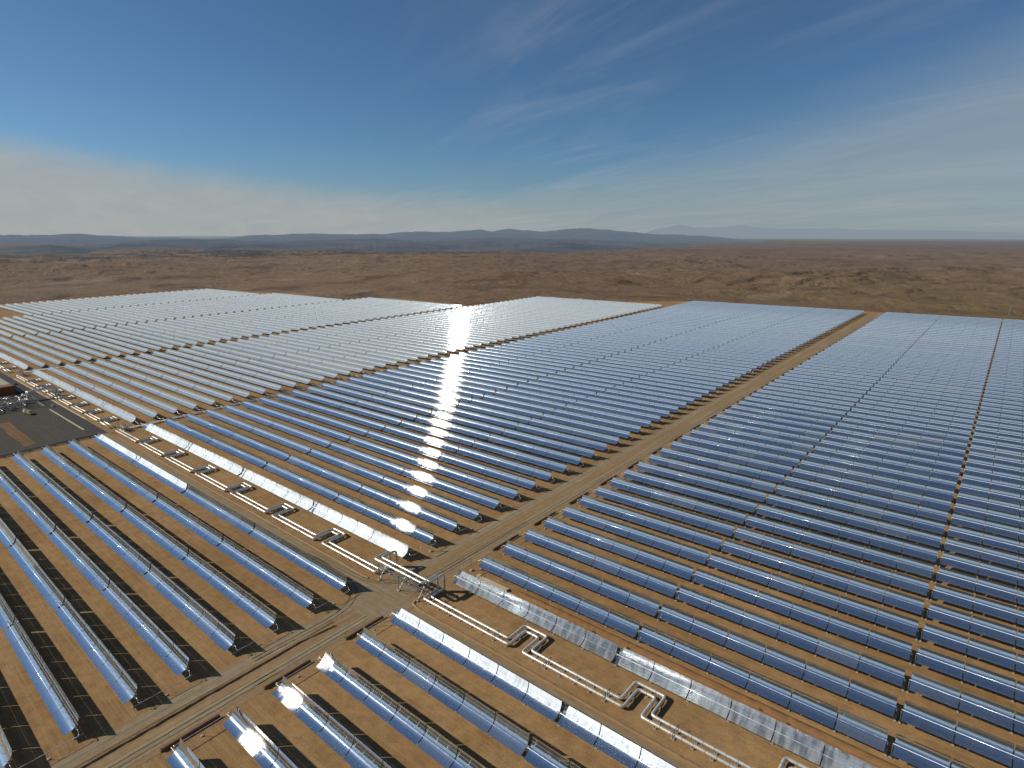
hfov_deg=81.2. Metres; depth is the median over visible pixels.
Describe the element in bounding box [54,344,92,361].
parabolic trough
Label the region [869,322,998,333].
parabolic trough
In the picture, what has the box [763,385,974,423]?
parabolic trough
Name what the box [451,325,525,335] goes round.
parabolic trough
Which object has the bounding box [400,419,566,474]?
parabolic trough
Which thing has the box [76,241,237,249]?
hills
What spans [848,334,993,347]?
parabolic trough
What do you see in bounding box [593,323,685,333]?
parabolic trough
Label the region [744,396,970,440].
parabolic trough
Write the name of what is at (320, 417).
parabolic trough
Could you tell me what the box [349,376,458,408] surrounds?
parabolic trough
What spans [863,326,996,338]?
parabolic trough
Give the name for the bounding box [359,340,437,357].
parabolic trough
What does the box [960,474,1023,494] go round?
parabolic trough
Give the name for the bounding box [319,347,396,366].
parabolic trough
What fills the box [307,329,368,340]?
parabolic trough
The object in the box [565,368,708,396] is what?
parabolic trough
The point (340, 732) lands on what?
parabolic trough
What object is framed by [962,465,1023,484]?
parabolic trough
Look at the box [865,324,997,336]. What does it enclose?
parabolic trough
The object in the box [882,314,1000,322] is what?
parabolic trough
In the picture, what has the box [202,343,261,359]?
parabolic trough
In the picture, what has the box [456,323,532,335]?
parabolic trough
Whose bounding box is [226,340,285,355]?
parabolic trough
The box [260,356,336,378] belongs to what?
parabolic trough
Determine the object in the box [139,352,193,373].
parabolic trough
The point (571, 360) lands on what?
parabolic trough
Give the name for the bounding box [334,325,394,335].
parabolic trough
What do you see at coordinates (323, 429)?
parabolic trough
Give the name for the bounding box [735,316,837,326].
parabolic trough
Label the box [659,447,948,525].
parabolic trough
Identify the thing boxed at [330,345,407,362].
parabolic trough
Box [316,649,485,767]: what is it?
parabolic trough
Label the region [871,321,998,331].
parabolic trough
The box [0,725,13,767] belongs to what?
parabolic trough
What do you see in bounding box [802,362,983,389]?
parabolic trough
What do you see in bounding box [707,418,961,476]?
parabolic trough
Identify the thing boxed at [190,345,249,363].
parabolic trough
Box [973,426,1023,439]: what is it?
parabolic trough
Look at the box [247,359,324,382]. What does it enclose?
parabolic trough
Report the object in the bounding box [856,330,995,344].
parabolic trough
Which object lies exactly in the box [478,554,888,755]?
parabolic trough
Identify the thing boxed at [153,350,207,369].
parabolic trough
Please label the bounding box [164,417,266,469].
parabolic trough
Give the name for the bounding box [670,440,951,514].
parabolic trough
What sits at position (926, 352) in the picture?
parabolic trough
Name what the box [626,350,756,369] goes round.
parabolic trough
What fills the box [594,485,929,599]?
parabolic trough
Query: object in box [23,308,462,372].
header pipe pair
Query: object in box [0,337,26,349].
parabolic trough
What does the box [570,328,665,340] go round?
parabolic trough
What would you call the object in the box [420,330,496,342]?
parabolic trough
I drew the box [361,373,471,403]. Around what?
parabolic trough
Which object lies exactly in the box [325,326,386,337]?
parabolic trough
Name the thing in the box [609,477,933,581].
parabolic trough
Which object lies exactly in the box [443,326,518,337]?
parabolic trough
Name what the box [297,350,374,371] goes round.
parabolic trough
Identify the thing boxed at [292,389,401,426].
parabolic trough
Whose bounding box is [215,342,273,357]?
parabolic trough
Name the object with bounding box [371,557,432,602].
pipe trestle
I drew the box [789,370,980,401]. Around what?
parabolic trough
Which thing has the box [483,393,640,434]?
parabolic trough
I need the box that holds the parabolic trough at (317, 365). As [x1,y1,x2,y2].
[273,354,350,376]
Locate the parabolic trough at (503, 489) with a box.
[347,434,518,501]
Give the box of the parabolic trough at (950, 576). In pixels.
[935,567,1023,606]
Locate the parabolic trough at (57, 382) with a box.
[31,368,75,394]
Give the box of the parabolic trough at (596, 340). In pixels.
[544,333,642,346]
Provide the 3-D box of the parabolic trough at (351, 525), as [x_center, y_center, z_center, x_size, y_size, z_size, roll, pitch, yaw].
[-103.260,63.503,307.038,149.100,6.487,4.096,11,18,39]
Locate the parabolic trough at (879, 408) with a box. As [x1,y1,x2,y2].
[757,389,973,429]
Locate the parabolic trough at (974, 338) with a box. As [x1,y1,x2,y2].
[858,328,995,340]
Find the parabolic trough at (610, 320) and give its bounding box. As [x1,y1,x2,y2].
[609,319,698,329]
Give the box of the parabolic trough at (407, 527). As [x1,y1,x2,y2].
[264,460,434,546]
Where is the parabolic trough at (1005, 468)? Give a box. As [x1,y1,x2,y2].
[964,458,1023,475]
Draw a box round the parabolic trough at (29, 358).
[10,349,44,368]
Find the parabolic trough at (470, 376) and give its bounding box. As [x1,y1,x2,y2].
[409,363,516,387]
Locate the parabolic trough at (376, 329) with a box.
[342,324,403,334]
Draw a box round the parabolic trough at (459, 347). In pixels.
[386,335,464,351]
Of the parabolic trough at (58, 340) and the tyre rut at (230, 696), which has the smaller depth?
the tyre rut at (230, 696)
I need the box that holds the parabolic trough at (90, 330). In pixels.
[84,327,118,339]
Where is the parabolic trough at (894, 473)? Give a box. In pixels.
[689,429,956,493]
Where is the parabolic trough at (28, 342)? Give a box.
[12,335,40,348]
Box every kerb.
[14,379,85,418]
[49,409,84,429]
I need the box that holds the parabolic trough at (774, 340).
[687,331,802,347]
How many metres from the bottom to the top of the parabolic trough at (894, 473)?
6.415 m
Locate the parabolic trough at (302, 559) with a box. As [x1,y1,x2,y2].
[182,485,349,593]
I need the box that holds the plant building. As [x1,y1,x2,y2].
[0,378,15,396]
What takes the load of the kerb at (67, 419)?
on the yard at (16, 417)
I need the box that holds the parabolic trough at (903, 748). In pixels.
[889,734,974,767]
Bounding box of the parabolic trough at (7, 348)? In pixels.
[0,343,11,352]
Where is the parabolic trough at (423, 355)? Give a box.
[350,341,428,359]
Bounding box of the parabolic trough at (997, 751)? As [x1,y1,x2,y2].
[898,700,1023,767]
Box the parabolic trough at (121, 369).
[95,359,146,379]
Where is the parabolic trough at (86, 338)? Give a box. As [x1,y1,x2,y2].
[60,330,94,342]
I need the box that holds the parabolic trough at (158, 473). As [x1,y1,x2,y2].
[93,433,186,492]
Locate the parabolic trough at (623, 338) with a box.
[557,330,654,343]
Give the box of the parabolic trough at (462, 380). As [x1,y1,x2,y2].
[397,366,505,390]
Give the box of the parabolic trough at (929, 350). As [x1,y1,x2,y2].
[836,341,991,359]
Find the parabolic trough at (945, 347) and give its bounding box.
[842,338,992,356]
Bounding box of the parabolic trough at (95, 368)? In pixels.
[79,360,129,382]
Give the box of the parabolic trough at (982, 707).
[906,671,1023,734]
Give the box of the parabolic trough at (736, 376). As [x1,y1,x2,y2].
[604,356,740,380]
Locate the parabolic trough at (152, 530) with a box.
[119,504,278,632]
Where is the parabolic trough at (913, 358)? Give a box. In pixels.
[824,349,988,368]
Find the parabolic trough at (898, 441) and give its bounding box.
[723,409,965,460]
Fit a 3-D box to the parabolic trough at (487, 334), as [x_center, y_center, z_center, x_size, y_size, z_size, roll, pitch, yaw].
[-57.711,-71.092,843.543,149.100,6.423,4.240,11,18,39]
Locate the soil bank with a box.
[512,590,900,767]
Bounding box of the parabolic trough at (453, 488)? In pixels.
[328,440,499,511]
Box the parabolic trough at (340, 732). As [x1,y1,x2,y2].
[272,676,391,767]
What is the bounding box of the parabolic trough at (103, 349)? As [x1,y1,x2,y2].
[80,340,120,357]
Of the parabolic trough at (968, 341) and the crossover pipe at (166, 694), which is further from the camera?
the parabolic trough at (968, 341)
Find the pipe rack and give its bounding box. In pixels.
[0,393,39,411]
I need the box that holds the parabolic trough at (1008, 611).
[930,583,1023,626]
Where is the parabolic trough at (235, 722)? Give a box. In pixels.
[222,705,297,767]
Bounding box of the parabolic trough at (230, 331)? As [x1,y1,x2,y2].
[205,326,251,337]
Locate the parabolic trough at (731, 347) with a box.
[662,339,783,357]
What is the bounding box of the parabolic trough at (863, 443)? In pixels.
[716,413,963,468]
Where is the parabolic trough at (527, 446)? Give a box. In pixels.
[415,414,581,467]
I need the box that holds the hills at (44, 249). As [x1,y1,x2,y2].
[0,245,110,254]
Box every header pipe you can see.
[0,361,16,371]
[16,376,112,427]
[19,376,117,426]
[115,430,794,767]
[119,429,808,767]
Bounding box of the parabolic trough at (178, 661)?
[48,525,192,679]
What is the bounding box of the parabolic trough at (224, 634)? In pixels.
[85,514,237,654]
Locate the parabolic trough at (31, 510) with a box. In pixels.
[0,469,54,534]
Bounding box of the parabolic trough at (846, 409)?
[751,392,972,434]
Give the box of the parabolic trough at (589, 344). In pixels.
[532,336,630,350]
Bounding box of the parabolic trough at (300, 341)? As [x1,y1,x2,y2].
[269,334,329,348]
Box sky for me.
[0,0,1023,235]
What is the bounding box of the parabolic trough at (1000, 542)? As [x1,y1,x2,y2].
[946,524,1023,554]
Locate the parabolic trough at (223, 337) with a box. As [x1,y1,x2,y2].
[184,328,230,340]
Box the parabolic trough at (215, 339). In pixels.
[174,329,219,341]
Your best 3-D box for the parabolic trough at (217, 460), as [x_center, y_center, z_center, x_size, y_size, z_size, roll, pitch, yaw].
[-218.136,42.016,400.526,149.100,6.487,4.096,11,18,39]
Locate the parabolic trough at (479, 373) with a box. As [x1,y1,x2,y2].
[419,361,526,384]
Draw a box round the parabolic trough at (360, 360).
[308,348,385,367]
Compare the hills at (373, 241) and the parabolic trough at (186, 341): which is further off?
the hills at (373, 241)
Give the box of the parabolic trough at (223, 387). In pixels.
[177,370,249,397]
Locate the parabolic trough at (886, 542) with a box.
[623,468,937,565]
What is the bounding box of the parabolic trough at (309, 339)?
[279,333,339,345]
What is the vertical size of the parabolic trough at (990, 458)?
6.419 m
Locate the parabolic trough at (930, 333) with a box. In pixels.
[860,327,996,342]
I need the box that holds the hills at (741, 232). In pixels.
[646,225,1023,238]
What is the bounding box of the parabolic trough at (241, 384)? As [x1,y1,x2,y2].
[192,368,265,395]
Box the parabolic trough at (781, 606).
[543,516,912,663]
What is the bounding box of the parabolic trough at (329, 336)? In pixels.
[298,330,358,341]
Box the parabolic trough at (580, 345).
[525,338,624,352]
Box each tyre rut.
[57,600,357,767]
[65,602,359,767]
[105,435,367,586]
[108,616,366,767]
[118,617,369,767]
[252,559,350,658]
[257,556,356,659]
[258,621,490,679]
[258,625,416,683]
[308,521,525,583]
[311,522,528,582]
[410,613,676,767]
[410,618,660,765]
[411,321,857,570]
[415,318,864,571]
[418,318,871,585]
[419,319,871,588]
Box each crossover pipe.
[9,729,78,767]
[136,670,189,702]
[173,712,229,747]
[234,624,277,649]
[276,657,320,683]
[314,586,348,607]
[357,613,391,635]
[409,541,435,555]
[453,560,479,576]
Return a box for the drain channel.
[476,574,508,591]
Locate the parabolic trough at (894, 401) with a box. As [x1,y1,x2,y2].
[768,382,976,418]
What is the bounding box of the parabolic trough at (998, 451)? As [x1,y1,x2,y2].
[968,444,1023,460]
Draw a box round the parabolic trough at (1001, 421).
[976,416,1023,428]
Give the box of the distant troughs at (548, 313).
[0,288,1023,422]
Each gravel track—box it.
[47,314,872,767]
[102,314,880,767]
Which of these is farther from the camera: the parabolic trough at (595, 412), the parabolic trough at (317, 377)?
the parabolic trough at (317, 377)
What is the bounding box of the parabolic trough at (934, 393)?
[784,373,979,405]
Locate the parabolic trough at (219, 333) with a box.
[194,327,241,338]
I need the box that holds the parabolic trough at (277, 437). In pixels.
[204,408,310,455]
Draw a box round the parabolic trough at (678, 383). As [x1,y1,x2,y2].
[573,366,715,394]
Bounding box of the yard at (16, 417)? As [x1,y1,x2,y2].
[0,389,92,454]
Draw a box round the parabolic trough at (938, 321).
[877,317,999,325]
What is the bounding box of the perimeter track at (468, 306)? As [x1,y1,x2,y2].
[19,292,1002,321]
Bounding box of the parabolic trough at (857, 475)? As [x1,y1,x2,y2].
[680,434,953,503]
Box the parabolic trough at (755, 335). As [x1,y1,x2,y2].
[696,329,809,343]
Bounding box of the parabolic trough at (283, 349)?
[237,339,296,353]
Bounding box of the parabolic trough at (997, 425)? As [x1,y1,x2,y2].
[974,421,1023,433]
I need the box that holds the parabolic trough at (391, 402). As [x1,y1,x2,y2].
[321,382,430,414]
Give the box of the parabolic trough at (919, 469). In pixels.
[699,423,958,484]
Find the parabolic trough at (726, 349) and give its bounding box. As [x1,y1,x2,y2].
[656,341,779,358]
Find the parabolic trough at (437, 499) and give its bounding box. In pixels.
[308,447,479,522]
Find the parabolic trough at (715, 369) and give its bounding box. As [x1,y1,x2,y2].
[612,354,745,377]
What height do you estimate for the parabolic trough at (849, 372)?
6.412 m
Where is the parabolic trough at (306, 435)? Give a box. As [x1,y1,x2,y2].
[223,404,330,449]
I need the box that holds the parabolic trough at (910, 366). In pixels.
[814,355,986,379]
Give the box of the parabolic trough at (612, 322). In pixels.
[604,320,694,330]
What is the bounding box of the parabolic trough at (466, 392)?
[374,371,482,398]
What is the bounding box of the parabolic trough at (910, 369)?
[810,357,985,382]
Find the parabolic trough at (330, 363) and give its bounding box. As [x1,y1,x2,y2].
[285,352,362,373]
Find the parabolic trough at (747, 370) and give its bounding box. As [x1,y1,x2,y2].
[619,352,751,374]
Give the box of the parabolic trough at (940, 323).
[875,318,999,329]
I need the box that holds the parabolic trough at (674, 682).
[452,569,877,767]
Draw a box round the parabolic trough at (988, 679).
[913,645,1023,701]
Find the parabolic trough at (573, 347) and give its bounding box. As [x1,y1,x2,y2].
[517,339,617,354]
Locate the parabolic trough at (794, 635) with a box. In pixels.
[523,527,905,690]
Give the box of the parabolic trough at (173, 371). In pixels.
[125,354,178,376]
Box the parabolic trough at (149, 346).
[118,336,161,351]
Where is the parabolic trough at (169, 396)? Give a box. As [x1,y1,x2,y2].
[127,379,197,410]
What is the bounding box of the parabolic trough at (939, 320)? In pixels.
[879,316,999,325]
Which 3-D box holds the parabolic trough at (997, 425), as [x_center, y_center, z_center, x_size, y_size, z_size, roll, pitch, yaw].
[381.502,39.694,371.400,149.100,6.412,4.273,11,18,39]
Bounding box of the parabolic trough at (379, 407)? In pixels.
[306,386,417,421]
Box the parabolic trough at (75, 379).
[47,365,94,388]
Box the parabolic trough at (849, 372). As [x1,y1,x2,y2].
[797,365,982,393]
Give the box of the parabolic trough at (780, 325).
[724,320,830,332]
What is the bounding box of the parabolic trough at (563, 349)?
[509,341,610,356]
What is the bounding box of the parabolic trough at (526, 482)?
[366,429,535,491]
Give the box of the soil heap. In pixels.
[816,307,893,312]
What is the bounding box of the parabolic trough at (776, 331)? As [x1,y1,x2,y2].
[709,325,818,336]
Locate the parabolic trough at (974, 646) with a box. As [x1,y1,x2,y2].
[919,622,1023,673]
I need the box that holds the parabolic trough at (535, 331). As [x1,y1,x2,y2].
[464,322,539,333]
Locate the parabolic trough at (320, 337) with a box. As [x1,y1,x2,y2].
[289,331,349,344]
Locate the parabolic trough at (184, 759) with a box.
[166,738,204,767]
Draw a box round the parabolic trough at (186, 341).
[152,332,197,345]
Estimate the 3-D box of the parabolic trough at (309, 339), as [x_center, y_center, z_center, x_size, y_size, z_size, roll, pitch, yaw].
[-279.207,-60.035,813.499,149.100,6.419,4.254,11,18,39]
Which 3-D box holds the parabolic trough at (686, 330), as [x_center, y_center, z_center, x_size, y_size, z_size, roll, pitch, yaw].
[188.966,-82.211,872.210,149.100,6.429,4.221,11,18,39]
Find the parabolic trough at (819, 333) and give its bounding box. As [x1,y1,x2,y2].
[713,323,821,335]
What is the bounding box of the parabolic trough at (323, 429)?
[242,400,349,443]
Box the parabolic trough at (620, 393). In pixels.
[537,377,686,410]
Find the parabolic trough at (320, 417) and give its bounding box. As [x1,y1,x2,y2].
[259,396,368,437]
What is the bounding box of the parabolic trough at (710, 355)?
[638,346,766,364]
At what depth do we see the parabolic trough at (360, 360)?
680.91 m
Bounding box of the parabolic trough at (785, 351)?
[667,337,787,355]
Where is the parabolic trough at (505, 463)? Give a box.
[383,424,551,483]
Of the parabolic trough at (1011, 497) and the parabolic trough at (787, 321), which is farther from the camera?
the parabolic trough at (787, 321)
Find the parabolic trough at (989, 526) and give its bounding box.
[949,513,1023,540]
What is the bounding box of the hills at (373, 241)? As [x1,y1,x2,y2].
[55,238,692,246]
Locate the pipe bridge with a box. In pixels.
[23,386,57,400]
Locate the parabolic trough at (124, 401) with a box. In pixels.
[91,385,157,419]
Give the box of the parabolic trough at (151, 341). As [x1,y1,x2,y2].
[129,335,173,349]
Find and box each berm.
[78,625,334,767]
[118,437,367,577]
[412,594,701,767]
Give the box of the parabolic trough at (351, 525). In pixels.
[239,468,409,560]
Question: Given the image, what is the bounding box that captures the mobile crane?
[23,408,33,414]
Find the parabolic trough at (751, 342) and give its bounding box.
[677,334,795,349]
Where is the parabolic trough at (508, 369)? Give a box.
[440,356,546,377]
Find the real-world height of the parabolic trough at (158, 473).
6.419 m
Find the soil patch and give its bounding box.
[0,422,35,446]
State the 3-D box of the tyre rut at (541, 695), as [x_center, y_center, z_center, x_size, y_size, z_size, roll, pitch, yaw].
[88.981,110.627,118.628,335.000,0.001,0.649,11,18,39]
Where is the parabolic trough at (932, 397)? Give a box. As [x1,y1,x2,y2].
[779,376,978,409]
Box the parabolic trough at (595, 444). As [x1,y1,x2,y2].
[444,405,607,453]
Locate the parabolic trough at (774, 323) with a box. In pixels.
[728,319,832,329]
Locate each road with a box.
[0,372,107,434]
[7,333,298,375]
[43,314,880,767]
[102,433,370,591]
[405,609,688,767]
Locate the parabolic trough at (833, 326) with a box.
[732,318,835,328]
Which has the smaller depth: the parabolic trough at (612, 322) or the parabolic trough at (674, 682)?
the parabolic trough at (674, 682)
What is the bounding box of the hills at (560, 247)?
[192,242,637,252]
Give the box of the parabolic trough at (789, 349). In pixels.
[672,336,791,353]
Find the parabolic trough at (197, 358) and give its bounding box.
[166,349,222,368]
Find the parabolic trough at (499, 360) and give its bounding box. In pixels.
[459,352,564,371]
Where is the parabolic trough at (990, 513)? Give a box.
[952,502,1023,527]
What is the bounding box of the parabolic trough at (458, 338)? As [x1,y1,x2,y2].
[413,331,488,344]
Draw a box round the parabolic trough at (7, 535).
[0,518,15,546]
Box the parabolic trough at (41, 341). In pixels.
[24,333,54,346]
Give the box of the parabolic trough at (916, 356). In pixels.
[828,347,989,368]
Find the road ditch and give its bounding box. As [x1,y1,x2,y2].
[75,622,332,767]
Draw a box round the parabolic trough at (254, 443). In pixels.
[185,412,288,462]
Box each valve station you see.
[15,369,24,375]
[117,423,130,430]
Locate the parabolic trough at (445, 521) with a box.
[286,453,458,534]
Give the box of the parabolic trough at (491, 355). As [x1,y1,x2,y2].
[469,350,572,368]
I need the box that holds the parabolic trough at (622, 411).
[506,386,660,424]
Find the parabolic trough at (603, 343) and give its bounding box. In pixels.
[539,335,636,348]
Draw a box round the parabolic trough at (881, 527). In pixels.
[636,461,941,551]
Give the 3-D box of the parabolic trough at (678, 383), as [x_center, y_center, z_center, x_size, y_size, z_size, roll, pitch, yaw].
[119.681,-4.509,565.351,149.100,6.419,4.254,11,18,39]
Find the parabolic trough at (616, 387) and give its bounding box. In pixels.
[547,374,694,405]
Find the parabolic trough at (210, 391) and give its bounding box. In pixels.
[160,373,233,402]
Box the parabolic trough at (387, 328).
[350,323,411,332]
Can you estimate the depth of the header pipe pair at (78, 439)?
413.67 m
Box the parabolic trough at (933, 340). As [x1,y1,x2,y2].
[851,333,994,348]
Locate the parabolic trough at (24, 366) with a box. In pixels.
[0,352,29,370]
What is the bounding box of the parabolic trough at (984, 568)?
[939,551,1023,587]
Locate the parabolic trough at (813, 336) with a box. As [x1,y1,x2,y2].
[705,326,815,340]
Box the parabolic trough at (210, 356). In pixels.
[178,347,235,364]
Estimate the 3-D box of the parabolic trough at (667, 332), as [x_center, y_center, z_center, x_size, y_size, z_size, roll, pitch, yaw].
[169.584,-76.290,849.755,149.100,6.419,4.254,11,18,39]
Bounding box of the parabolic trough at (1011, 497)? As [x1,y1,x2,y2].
[958,482,1023,504]
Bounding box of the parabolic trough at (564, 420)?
[470,397,629,440]
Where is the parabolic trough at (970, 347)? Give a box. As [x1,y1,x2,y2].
[845,336,993,351]
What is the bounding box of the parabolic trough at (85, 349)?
[67,342,106,359]
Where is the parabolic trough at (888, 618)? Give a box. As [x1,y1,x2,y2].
[562,505,918,639]
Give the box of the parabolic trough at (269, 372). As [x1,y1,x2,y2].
[234,361,311,385]
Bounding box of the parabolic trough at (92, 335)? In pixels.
[73,329,107,341]
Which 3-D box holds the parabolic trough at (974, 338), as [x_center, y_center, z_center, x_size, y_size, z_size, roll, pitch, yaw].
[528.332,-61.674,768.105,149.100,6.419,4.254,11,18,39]
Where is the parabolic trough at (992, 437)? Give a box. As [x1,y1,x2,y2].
[972,431,1023,445]
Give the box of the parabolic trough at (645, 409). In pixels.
[517,383,669,419]
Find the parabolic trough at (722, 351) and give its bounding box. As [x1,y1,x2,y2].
[650,343,775,361]
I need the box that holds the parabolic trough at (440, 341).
[395,334,473,349]
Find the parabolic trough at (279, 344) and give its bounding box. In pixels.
[248,337,308,351]
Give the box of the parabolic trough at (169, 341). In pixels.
[141,333,185,346]
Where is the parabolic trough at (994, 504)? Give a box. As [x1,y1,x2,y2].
[955,492,1023,515]
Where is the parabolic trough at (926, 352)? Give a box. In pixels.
[834,343,990,363]
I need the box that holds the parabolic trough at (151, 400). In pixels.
[109,382,176,415]
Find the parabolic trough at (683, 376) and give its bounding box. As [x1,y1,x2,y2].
[590,361,728,387]
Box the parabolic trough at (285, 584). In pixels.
[152,494,315,612]
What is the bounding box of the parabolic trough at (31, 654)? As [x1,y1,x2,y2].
[0,593,83,739]
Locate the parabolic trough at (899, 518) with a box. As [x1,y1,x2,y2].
[648,454,945,537]
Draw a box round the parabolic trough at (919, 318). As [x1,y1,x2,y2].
[881,315,1000,323]
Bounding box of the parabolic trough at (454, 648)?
[390,607,675,767]
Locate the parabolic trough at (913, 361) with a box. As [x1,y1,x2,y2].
[820,351,987,369]
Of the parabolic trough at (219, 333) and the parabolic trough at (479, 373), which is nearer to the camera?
the parabolic trough at (479, 373)
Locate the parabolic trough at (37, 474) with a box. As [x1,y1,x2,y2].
[11,451,91,522]
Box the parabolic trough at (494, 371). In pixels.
[430,358,536,380]
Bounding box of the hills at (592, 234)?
[0,228,763,243]
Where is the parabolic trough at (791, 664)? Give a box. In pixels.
[502,540,897,721]
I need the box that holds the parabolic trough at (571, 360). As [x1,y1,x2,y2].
[485,346,588,363]
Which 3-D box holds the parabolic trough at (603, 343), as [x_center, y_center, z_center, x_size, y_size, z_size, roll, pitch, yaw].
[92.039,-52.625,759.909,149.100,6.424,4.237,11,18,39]
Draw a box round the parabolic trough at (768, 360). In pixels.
[644,344,770,364]
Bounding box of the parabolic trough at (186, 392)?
[144,376,215,406]
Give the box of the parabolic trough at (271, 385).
[206,365,280,389]
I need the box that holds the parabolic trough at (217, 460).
[143,422,242,477]
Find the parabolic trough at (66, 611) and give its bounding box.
[7,538,141,707]
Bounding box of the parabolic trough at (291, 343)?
[258,336,318,351]
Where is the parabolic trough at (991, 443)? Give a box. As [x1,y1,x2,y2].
[970,438,1023,451]
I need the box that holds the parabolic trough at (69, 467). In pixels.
[40,444,126,514]
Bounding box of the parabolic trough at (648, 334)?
[576,326,670,338]
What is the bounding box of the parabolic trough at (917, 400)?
[774,379,977,413]
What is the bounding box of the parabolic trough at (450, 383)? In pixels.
[385,368,495,396]
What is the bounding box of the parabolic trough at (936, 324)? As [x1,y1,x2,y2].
[873,320,998,329]
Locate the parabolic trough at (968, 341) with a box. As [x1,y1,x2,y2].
[853,331,994,344]
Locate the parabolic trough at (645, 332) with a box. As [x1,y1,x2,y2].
[582,325,675,336]
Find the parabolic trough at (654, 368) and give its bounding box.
[597,359,734,381]
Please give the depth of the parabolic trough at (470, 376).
585.94 m
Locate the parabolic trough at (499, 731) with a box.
[355,627,580,767]
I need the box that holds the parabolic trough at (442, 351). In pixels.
[369,338,446,355]
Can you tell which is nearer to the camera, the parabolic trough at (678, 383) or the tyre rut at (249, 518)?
the tyre rut at (249, 518)
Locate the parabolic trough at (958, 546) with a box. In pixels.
[943,537,1023,569]
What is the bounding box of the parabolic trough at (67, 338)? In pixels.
[49,331,81,342]
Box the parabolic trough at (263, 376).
[221,363,296,388]
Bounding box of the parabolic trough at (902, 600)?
[578,495,923,618]
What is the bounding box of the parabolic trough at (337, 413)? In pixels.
[275,392,385,431]
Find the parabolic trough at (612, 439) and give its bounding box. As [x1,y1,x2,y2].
[457,401,618,446]
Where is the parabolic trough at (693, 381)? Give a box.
[581,363,722,390]
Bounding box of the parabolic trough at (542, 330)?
[471,321,545,333]
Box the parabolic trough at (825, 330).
[721,321,827,332]
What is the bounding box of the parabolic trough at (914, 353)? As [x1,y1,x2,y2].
[831,345,990,363]
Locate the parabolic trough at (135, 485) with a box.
[67,438,156,505]
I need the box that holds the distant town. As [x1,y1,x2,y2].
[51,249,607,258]
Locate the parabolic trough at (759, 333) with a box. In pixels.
[699,327,812,341]
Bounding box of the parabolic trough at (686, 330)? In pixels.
[599,322,689,332]
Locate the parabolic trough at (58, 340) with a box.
[37,332,68,345]
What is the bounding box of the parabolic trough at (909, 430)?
[738,400,968,446]
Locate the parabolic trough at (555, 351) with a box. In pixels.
[502,343,603,359]
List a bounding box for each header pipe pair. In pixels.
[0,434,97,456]
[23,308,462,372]
[125,319,613,429]
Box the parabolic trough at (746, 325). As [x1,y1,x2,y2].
[717,322,824,335]
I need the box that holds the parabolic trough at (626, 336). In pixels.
[565,329,659,341]
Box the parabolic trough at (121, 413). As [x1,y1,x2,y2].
[73,388,135,424]
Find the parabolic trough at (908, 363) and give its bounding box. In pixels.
[818,353,987,374]
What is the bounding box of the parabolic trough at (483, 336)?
[427,328,504,342]
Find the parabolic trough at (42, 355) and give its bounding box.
[24,347,60,364]
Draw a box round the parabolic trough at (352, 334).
[316,327,377,338]
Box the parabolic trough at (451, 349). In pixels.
[378,337,455,353]
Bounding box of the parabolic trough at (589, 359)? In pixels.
[494,345,596,361]
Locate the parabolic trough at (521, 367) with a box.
[449,354,555,374]
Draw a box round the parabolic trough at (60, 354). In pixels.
[39,346,77,363]
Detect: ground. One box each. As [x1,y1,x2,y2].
[0,236,1023,767]
[353,577,415,616]
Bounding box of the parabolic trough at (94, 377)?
[64,363,112,387]
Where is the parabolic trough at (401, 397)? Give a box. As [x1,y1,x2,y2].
[335,379,445,412]
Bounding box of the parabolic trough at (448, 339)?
[404,332,481,347]
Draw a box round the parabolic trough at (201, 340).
[163,331,208,342]
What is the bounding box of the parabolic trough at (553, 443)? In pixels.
[429,410,594,459]
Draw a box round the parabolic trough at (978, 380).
[806,360,984,386]
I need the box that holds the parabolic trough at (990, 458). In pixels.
[966,451,1023,467]
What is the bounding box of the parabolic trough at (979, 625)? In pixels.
[925,602,1023,648]
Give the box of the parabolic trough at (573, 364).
[476,348,580,366]
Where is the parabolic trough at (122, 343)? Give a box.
[105,337,148,353]
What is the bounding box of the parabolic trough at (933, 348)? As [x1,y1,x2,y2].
[840,339,992,355]
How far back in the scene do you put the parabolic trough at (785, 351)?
717.12 m
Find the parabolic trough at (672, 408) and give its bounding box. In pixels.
[527,380,677,414]
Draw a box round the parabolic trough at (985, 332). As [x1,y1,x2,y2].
[866,323,997,337]
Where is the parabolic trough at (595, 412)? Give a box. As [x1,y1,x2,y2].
[495,390,650,429]
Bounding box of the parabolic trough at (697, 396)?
[556,371,701,399]
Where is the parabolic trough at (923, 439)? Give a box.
[731,404,967,453]
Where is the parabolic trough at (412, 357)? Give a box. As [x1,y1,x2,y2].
[339,343,417,360]
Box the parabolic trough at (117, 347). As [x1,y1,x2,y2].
[93,339,134,355]
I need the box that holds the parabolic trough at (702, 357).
[632,348,761,369]
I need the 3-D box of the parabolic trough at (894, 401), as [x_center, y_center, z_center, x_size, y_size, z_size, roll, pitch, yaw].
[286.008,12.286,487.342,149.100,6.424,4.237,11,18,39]
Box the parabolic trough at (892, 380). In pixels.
[794,367,981,397]
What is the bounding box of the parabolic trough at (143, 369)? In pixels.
[110,356,162,377]
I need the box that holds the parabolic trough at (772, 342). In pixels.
[682,333,799,347]
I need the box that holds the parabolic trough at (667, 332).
[588,324,680,335]
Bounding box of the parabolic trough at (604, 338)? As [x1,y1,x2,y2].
[552,332,648,345]
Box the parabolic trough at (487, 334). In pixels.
[436,327,511,340]
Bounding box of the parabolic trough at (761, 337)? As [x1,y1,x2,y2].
[691,330,806,345]

